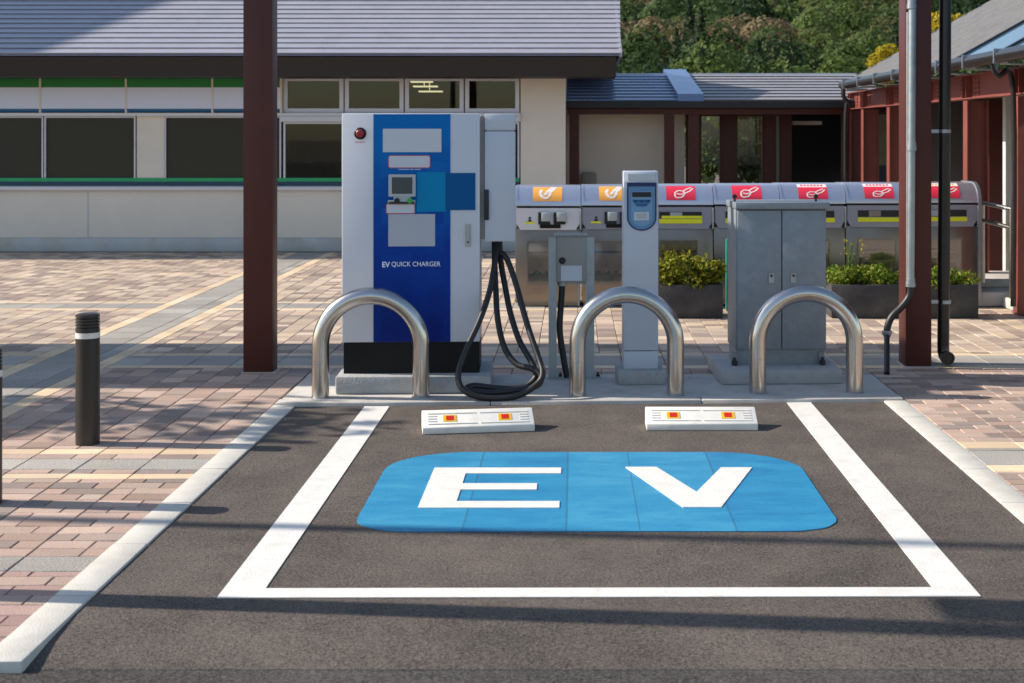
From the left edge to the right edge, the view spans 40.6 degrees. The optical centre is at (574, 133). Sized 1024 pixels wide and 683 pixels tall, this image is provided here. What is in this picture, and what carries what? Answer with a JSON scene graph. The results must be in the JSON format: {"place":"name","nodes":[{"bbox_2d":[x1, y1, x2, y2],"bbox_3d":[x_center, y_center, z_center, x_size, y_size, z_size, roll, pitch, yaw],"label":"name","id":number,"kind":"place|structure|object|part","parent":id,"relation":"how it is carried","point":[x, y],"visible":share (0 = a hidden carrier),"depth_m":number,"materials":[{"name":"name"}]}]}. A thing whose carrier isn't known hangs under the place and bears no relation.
{"place":"outdoors","nodes":[
{"label":"outdoors","id":0,"kind":"place"},
{"bbox_2d":[0,0,621,251],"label":"store building","id":1,"kind":"structure","parent":0,"point":[121,125],"depth_m":18.75,"materials":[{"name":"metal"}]},
{"bbox_2d":[0,116,43,181],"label":"window","id":2,"kind":"structure","parent":1,"relation":"in","point":[21,137],"depth_m":18.80,"materials":[{"name":"glass"}]},
{"bbox_2d":[44,116,136,181],"bbox_3d":[-6.597,0.237,18.805,1.239,0.946,0.070,0,0,0],"label":"window","id":3,"kind":"structure","parent":1,"relation":"in","point":[74,146],"depth_m":18.80,"materials":[{"name":"glass"}]},
{"bbox_2d":[164,116,281,181],"bbox_3d":[-4.791,0.237,18.805,1.583,0.946,0.070,0,0,0],"label":"window","id":4,"kind":"structure","parent":1,"relation":"in","point":[194,146],"depth_m":18.80,"materials":[{"name":"glass"}]},
{"bbox_2d":[283,122,341,181],"bbox_3d":[-3.556,0.275,18.805,0.817,0.869,0.070,0,0,0],"label":"window","id":5,"kind":"structure","parent":1,"relation":"in","point":[284,123],"depth_m":18.77,"materials":[{"name":"metal"}]},
{"bbox_2d":[283,79,343,112],"bbox_3d":[-3.556,-0.531,18.805,0.817,0.486,0.070,0,0,0],"label":"window","id":6,"kind":"structure","parent":1,"relation":"in","point":[286,109],"depth_m":18.77,"materials":[{"name":"metal"}]},
{"bbox_2d":[345,79,403,112],"bbox_3d":[-2.731,-0.531,18.805,0.800,0.486,0.070,0,0,0],"label":"window","id":7,"kind":"structure","parent":1,"relation":"in","point":[347,81],"depth_m":18.77,"materials":[{"name":"metal"}]},
{"bbox_2d":[405,79,463,112],"bbox_3d":[-1.914,-0.531,18.805,0.800,0.486,0.070,0,0,0],"label":"window","id":8,"kind":"structure","parent":1,"relation":"in","point":[407,81],"depth_m":18.77,"materials":[{"name":"metal"}]},
{"bbox_2d":[465,79,519,112],"bbox_3d":[-1.127,-0.531,18.805,0.740,0.486,0.070,0,0,0],"label":"window","id":9,"kind":"structure","parent":1,"relation":"in","point":[517,81],"depth_m":18.77,"materials":[{"name":"metal"}]},
{"bbox_2d":[515,122,519,184],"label":"window","id":10,"kind":"structure","parent":1,"relation":"in","point":[518,123],"depth_m":18.80,"materials":[{"name":"metal"}]},
{"bbox_2d":[76,171,753,397],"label":"paving bed","id":11,"kind":"object","parent":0,"point":[716,178],"visible":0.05,"depth_m":11.99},
{"bbox_2d":[668,38,748,183],"bbox_3d":[3.607,-0.517,37.936,2.384,4.247,2.051,0,0,0],"label":"garden tree","id":12,"kind":"object","parent":11,"relation":"on","point":[709,156],"visible":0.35,"depth_m":37.71,"materials":[{"name":"green plant"}]},
{"bbox_2d":[566,69,886,208],"bbox_3d":[2.751,0.269,21.835,5.771,2.662,4.730,0,0,0],"label":"entrance annex","id":13,"kind":"object","parent":11,"relation":"on","point":[618,124],"visible":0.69,"depth_m":20.15,"materials":[{"name":"maroon paint"},{"name":"beige plaster"},{"name":"grey metal roofing"}]},
{"bbox_2d":[582,172,595,183],"bbox_3d":[0.201,0.781,20.069,0.211,0.438,0.158,0,0,0],"label":"wall box","id":14,"kind":"object","parent":13,"relation":"attached to","point":[588,177],"visible":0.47,"depth_m":20.00,"materials":[{"name":"grey metal"}]},
{"bbox_2d":[686,114,688,183],"bbox_3d":[1.744,0.635,20.530,0.197,1.930,0.060,0,0,0],"label":"glass door","id":15,"kind":"structure","parent":13,"relation":"in","point":[686,114],"depth_m":20.50,"materials":[{"name":"red paint"}]},
{"bbox_2d":[699,114,721,183],"bbox_3d":[2.012,0.635,20.530,0.339,1.930,0.060,0,0,0],"label":"glass door","id":16,"kind":"structure","parent":13,"relation":"in","point":[720,115],"depth_m":20.50,"materials":[{"name":"red paint"}]},
{"bbox_2d":[735,114,763,182],"bbox_3d":[2.595,0.635,20.530,0.433,1.930,0.060,0,0,0],"label":"glass door","id":17,"kind":"structure","parent":13,"relation":"in","point":[736,115],"depth_m":20.50,"materials":[{"name":"red paint"}]},
{"bbox_2d":[774,114,780,182],"bbox_3d":[3.009,0.635,20.530,0.113,1.930,0.060,0,0,0],"label":"glass door","id":18,"kind":"structure","parent":13,"relation":"in","point":[775,115],"depth_m":20.50,"materials":[{"name":"red paint"}]},
{"bbox_2d":[708,54,772,182],"bbox_3d":[4.804,-0.296,38.639,1.998,3.859,2.428,0,0,-29],"label":"garden tree","id":19,"kind":"object","parent":11,"relation":"on","point":[751,171],"visible":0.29,"depth_m":38.13,"materials":[{"name":"green plant"}]},
{"bbox_2d":[739,60,817,144],"bbox_3d":[5.790,-0.235,39.081,2.492,3.710,2.451,0,0,0],"label":"garden tree","id":20,"kind":"object","parent":11,"relation":"on","point":[793,69],"visible":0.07,"depth_m":38.81,"materials":[{"name":"green plant"}]},
{"bbox_2d":[0,252,1023,641],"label":"paving","id":21,"kind":"structure","parent":0,"point":[182,398],"depth_m":9.25,"materials":[{"name":"brick"}]},
{"bbox_2d":[0,347,2,502],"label":"bollard","id":22,"kind":"object","parent":21,"relation":"on","point":[1,372],"visible":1,"depth_m":5.96,"materials":[{"name":"black metal"}]},
{"bbox_2d":[75,312,99,445],"bbox_3d":[-2.506,1.258,7.100,0.122,0.671,0.122,0,0,0],"label":"bollard","id":23,"kind":"object","parent":21,"relation":"on","point":[87,379],"visible":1,"depth_m":7.05,"materials":[{"name":"black metal"}]},
{"bbox_2d":[241,0,280,373],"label":"canopy post","id":24,"kind":"object","parent":21,"relation":"on","point":[259,186],"visible":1,"depth_m":9.21,"materials":[{"name":"red paint"}]},
{"bbox_2d":[515,185,581,305],"bbox_3d":[-0.245,1.036,12.945,0.610,1.105,0.590,0,0,0],"label":"recycling bin","id":25,"kind":"object","parent":21,"relation":"on","point":[544,213],"visible":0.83,"depth_m":12.71,"materials":[{"name":"silver metal"}]},
{"bbox_2d":[527,241,557,284],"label":"bin window","id":26,"kind":"structure","parent":25,"relation":"in","point":[537,251],"depth_m":12.71,"materials":[{"name":"glass"}]},
{"bbox_2d":[581,184,621,304],"bbox_3d":[0.363,1.030,12.945,0.610,1.105,0.590,0,0,0],"label":"recycling bin","id":27,"kind":"object","parent":21,"relation":"on","point":[601,204],"visible":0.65,"depth_m":12.71,"materials":[{"name":"silver metal"}]},
{"bbox_2d":[594,241,621,284],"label":"bin window","id":28,"kind":"structure","parent":27,"relation":"in","point":[607,254],"depth_m":12.71,"materials":[{"name":"glass"}]},
{"bbox_2d":[658,184,713,279],"bbox_3d":[0.971,1.026,12.954,0.610,1.105,0.572,0,0,0],"label":"recycling bin","id":29,"kind":"object","parent":21,"relation":"on","point":[686,218],"visible":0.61,"depth_m":12.71,"materials":[{"name":"silver metal"}]},
{"bbox_2d":[659,240,697,279],"bbox_3d":[0.952,1.181,12.704,0.355,0.405,0.011,0,0,0],"label":"bin window","id":30,"kind":"structure","parent":29,"relation":"in","point":[666,245],"depth_m":12.71,"materials":[{"name":"glass"}]},
{"bbox_2d":[658,282,722,317],"bbox_3d":[0.962,1.446,12.068,0.628,0.285,0.335,0,0,0],"label":"planter","id":31,"kind":"object","parent":21,"relation":"on","point":[684,301],"visible":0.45,"depth_m":11.90,"materials":[{"name":"grey concrete"}]},
{"bbox_2d":[658,250,726,288],"bbox_3d":[0.959,1.182,12.052,0.747,0.358,0.424,0,0,0],"label":"shrub","id":32,"kind":"object","parent":31,"relation":"in","point":[680,271],"visible":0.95,"depth_m":11.95,"materials":[{"name":"green plant"}]},
{"bbox_2d":[726,239,727,310],"bbox_3d":[1.374,1.266,12.400,0.040,0.644,0.040,0,0,0],"label":"teal board","id":33,"kind":"object","parent":21,"relation":"on","point":[727,275],"visible":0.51,"depth_m":12.38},
{"bbox_2d":[708,183,778,303],"bbox_3d":[1.580,1.020,12.954,0.610,1.105,0.572,0,0,0],"label":"recycling bin","id":34,"kind":"object","parent":21,"relation":"on","point":[723,193],"visible":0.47,"depth_m":12.71,"materials":[{"name":"silver metal"}]},
{"bbox_2d":[725,239,725,283],"bbox_3d":[1.560,1.176,12.704,0.355,0.405,0.011,0,0,0],"label":"window frame","id":35,"kind":"structure","parent":34,"relation":"in","point":[725,239],"depth_m":12.70,"materials":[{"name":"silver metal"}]},
{"bbox_2d":[772,183,846,279],"bbox_3d":[2.188,1.016,12.954,0.610,1.105,0.572,0,0,0],"label":"recycling bin","id":36,"kind":"object","parent":21,"relation":"on","point":[833,194],"visible":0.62,"depth_m":12.71,"materials":[{"name":"silver metal"}]},
{"bbox_2d":[826,239,829,270],"bbox_3d":[2.169,1.171,12.704,0.355,0.405,0.011,0,0,0],"label":"window frame","id":37,"kind":"structure","parent":36,"relation":"in","point":[827,240],"depth_m":12.71,"materials":[{"name":"silver metal"}]},
{"bbox_2d":[826,281,898,317],"bbox_3d":[2.523,1.446,12.068,0.628,0.285,0.335,0,0,0],"label":"planter","id":38,"kind":"object","parent":21,"relation":"on","point":[872,300],"visible":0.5,"depth_m":11.90,"materials":[{"name":"grey concrete"}]},
{"bbox_2d":[840,238,863,283],"bbox_3d":[2.424,1.117,12.038,0.216,0.426,0.097,0,0,0],"label":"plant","id":39,"kind":"object","parent":38,"relation":"in","point":[853,252],"visible":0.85,"depth_m":12.04,"materials":[{"name":"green plant"}]},
{"bbox_2d":[826,262,898,284],"bbox_3d":[2.501,1.243,12.063,0.750,0.238,0.343,0,0,0],"label":"shrub","id":40,"kind":"object","parent":38,"relation":"in","point":[876,274],"visible":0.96,"depth_m":11.99,"materials":[{"name":"green plant"}]},
{"bbox_2d":[835,182,898,278],"bbox_3d":[2.797,1.010,12.954,0.610,1.105,0.572,0,0,0],"label":"recycling bin","id":41,"kind":"object","parent":21,"relation":"on","point":[873,215],"visible":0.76,"depth_m":12.71,"materials":[{"name":"silver metal"}]},
{"bbox_2d":[857,238,895,274],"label":"bin window","id":42,"kind":"structure","parent":41,"relation":"in","point":[876,250],"depth_m":12.71,"materials":[{"name":"glass"}]},
{"bbox_2d":[896,0,934,367],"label":"canopy post","id":43,"kind":"object","parent":21,"relation":"on","point":[915,332],"visible":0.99,"depth_m":9.44,"materials":[{"name":"brown metal"}]},
{"bbox_2d":[882,0,916,374],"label":"conduit pipe","id":44,"kind":"object","parent":43,"relation":"attached to","point":[911,147],"visible":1,"depth_m":9.38,"materials":[{"name":"metal"}]},
{"bbox_2d":[931,0,954,364],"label":"downpipe","id":45,"kind":"object","parent":43,"relation":"attached to","point":[945,354],"visible":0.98,"depth_m":9.52,"materials":[{"name":"brown plastic"}]},
{"bbox_2d":[838,0,1023,315],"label":"steel pavilion","id":46,"kind":"structure","parent":21,"relation":"on","point":[987,132],"depth_m":14.87,"materials":[{"name":"red paint"}]},
{"bbox_2d":[898,281,977,317],"bbox_3d":[3.165,1.446,12.068,0.628,0.285,0.335,0,0,0],"label":"planter","id":47,"kind":"object","parent":21,"relation":"on","point":[964,300],"visible":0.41,"depth_m":11.90,"materials":[{"name":"grey concrete"}]},
{"bbox_2d":[894,265,980,288],"bbox_3d":[3.152,1.249,12.043,0.764,0.226,0.418,0,0,0],"label":"shrub","id":48,"kind":"object","parent":47,"relation":"in","point":[957,277],"visible":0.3,"depth_m":11.99,"materials":[{"name":"green plant"}]},
{"bbox_2d":[931,180,981,299],"bbox_3d":[3.416,1.002,12.959,0.632,1.112,0.582,0,0,0],"label":"recycling bin","id":49,"kind":"object","parent":21,"relation":"on","point":[965,220],"visible":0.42,"depth_m":12.70,"materials":[{"name":"silver metal"}]},
{"bbox_2d":[931,238,961,272],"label":"bin window","id":50,"kind":"structure","parent":49,"relation":"in","point":[955,243],"depth_m":12.71,"materials":[{"name":"glass"}]},
{"bbox_2d":[978,271,1014,310],"bbox_3d":[4.070,1.488,13.175,0.770,0.200,1.650,0,0,0],"label":"stone step","id":51,"kind":"object","parent":21,"relation":"on","point":[995,289],"visible":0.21,"depth_m":12.84,"materials":[{"name":"white stone"}]},
{"bbox_2d":[981,201,1010,297],"bbox_3d":[3.881,1.081,12.700,0.058,0.912,0.468,0,0,-21],"label":"handrail","id":52,"kind":"object","parent":51,"relation":"on","point":[991,222],"visible":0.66,"depth_m":12.76,"materials":[{"name":"silver metal"}]},
{"bbox_2d":[0,670,1023,682],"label":"road","id":53,"kind":"structure","parent":0,"point":[520,676],"depth_m":4.14,"materials":[{"name":"grey asphalt"}]},
{"bbox_2d":[25,402,1023,669],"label":"asphalt","id":54,"kind":"structure","parent":0,"point":[157,602],"depth_m":4.99,"materials":[{"name":"grey asphalt"}]},
{"bbox_2d":[422,407,534,434],"bbox_3d":[-0.525,1.549,7.464,0.600,0.100,0.174,0,0,-8],"label":"wheel stop","id":55,"kind":"object","parent":54,"relation":"on","point":[477,420],"visible":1,"depth_m":7.42,"materials":[{"name":"white plastic"}]},
{"bbox_2d":[0,400,1023,672],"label":"kerb","id":56,"kind":"structure","parent":54,"relation":"on","point":[22,646],"depth_m":5.77,"materials":[{"name":"concrete"}]},
{"bbox_2d":[357,452,835,531],"bbox_3d":[0.089,1.595,6.233,1.990,0.008,1.381,0,0,0],"label":"charging marking","id":57,"kind":"object","parent":54,"relation":"on","point":[593,492],"visible":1,"depth_m":6.11,"materials":[{"name":"blue paint"}]},
{"bbox_2d":[217,402,980,597],"bbox_3d":[0.085,1.597,6.481,2.635,0.003,3.458,0,0,0],"label":"parking space line","id":58,"kind":"object","parent":54,"relation":"on","point":[261,565],"visible":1,"depth_m":5.19,"materials":[{"name":"white paint"}]},
{"bbox_2d":[645,407,757,429],"bbox_3d":[0.686,1.549,7.524,0.600,0.100,0.174,0,0,0],"label":"wheel stop","id":59,"kind":"object","parent":54,"relation":"on","point":[700,418],"visible":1,"depth_m":7.48,"materials":[{"name":"white plastic"}]},
{"bbox_2d":[275,374,902,406],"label":"concrete island","id":60,"kind":"structure","parent":0,"point":[698,389],"depth_m":8.33,"materials":[{"name":"grey concrete"}]},
{"bbox_2d":[311,287,430,398],"bbox_3d":[-1.225,1.265,8.280,0.715,0.690,0.115,0,0,-2],"label":"hoop barrier","id":61,"kind":"object","parent":60,"relation":"on","point":[339,307],"visible":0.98,"depth_m":8.24,"materials":[{"name":"silver metal"}]},
{"bbox_2d":[335,113,514,393],"bbox_3d":[-0.921,0.728,8.713,1.089,1.704,0.660,0,0,-2],"label":"quick charger","id":62,"kind":"object","parent":60,"relation":"on","point":[428,203],"visible":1,"depth_m":8.48,"materials":[{"name":"metal"}]},
{"bbox_2d":[455,241,545,401],"bbox_3d":[-0.443,1.103,8.424,0.538,0.956,0.588,0,0,0],"label":"charging cable","id":63,"kind":"object","parent":62,"relation":"hanging from","point":[483,391],"visible":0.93,"depth_m":8.36,"materials":[{"name":"black plastic"}]},
{"bbox_2d":[547,233,600,377],"bbox_3d":[-0.007,1.117,8.967,0.352,0.936,0.178,0,0,-2],"label":"meter box","id":64,"kind":"object","parent":60,"relation":"on","point":[571,258],"visible":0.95,"depth_m":8.93,"materials":[{"name":"metal"}]},
{"bbox_2d":[568,286,684,396],"bbox_3d":[0.312,1.265,8.340,0.708,0.690,0.115,0,0,-2],"label":"hoop barrier","id":65,"kind":"object","parent":60,"relation":"on","point":[595,306],"visible":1,"depth_m":8.30,"materials":[{"name":"silver metal"}]},
{"bbox_2d":[615,170,664,384],"bbox_3d":[0.415,0.908,8.832,0.299,1.343,0.306,0,0,-2],"label":"charging pedestal","id":66,"kind":"object","parent":60,"relation":"on","point":[639,365],"visible":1,"depth_m":8.74,"materials":[{"name":"metal"}]},
{"bbox_2d":[707,194,842,384],"bbox_3d":[1.293,0.987,9.032,0.774,1.187,0.660,0,0,-2],"label":"power cabinet","id":67,"kind":"object","parent":60,"relation":"on","point":[775,246],"visible":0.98,"depth_m":8.88,"materials":[{"name":"metal"}]},
{"bbox_3d":[1.186,0.939,8.875,0.282,0.891,0.036,0,0,-2],"label":"door","id":68,"kind":"part","parent":67,"relation":"part of","materials":[{"name":"metal"}]},
{"bbox_3d":[1.474,0.939,8.886,0.280,0.891,0.036,0,0,-2],"label":"door","id":69,"kind":"part","parent":67,"relation":"part of","materials":[{"name":"metal"}]},
{"bbox_2d":[748,285,863,394],"bbox_3d":[1.410,1.265,8.420,0.710,0.690,0.115,0,0,-2],"label":"hoop barrier","id":70,"kind":"object","parent":60,"relation":"on","point":[774,305],"visible":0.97,"depth_m":8.38,"materials":[{"name":"silver metal"}]},
{"bbox_2d":[626,20,957,154],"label":"hill","id":71,"kind":"structure","parent":0,"point":[705,125],"depth_m":112.54,"materials":[{"name":"green plant"}]},
{"bbox_2d":[616,0,1023,141],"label":"hillside forest","id":72,"kind":"object","parent":71,"relation":"on","point":[786,26],"visible":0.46,"depth_m":137.23,"materials":[{"name":"green plant"}]},
{"label":"ground","id":73,"kind":"structure","parent":0,"visible":0},
{"bbox_2d":[865,43,898,86],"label":"golden tree","id":74,"kind":"object","parent":73,"relation":"on","point":[882,53],"visible":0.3,"depth_m":89.64,"materials":[{"name":"yellow plant"}]},
{"bbox_2d":[931,11,962,32],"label":"golden tree","id":75,"kind":"object","parent":73,"relation":"on","point":[953,18],"visible":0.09,"depth_m":89.46,"materials":[{"name":"yellow plant"}]}
]}

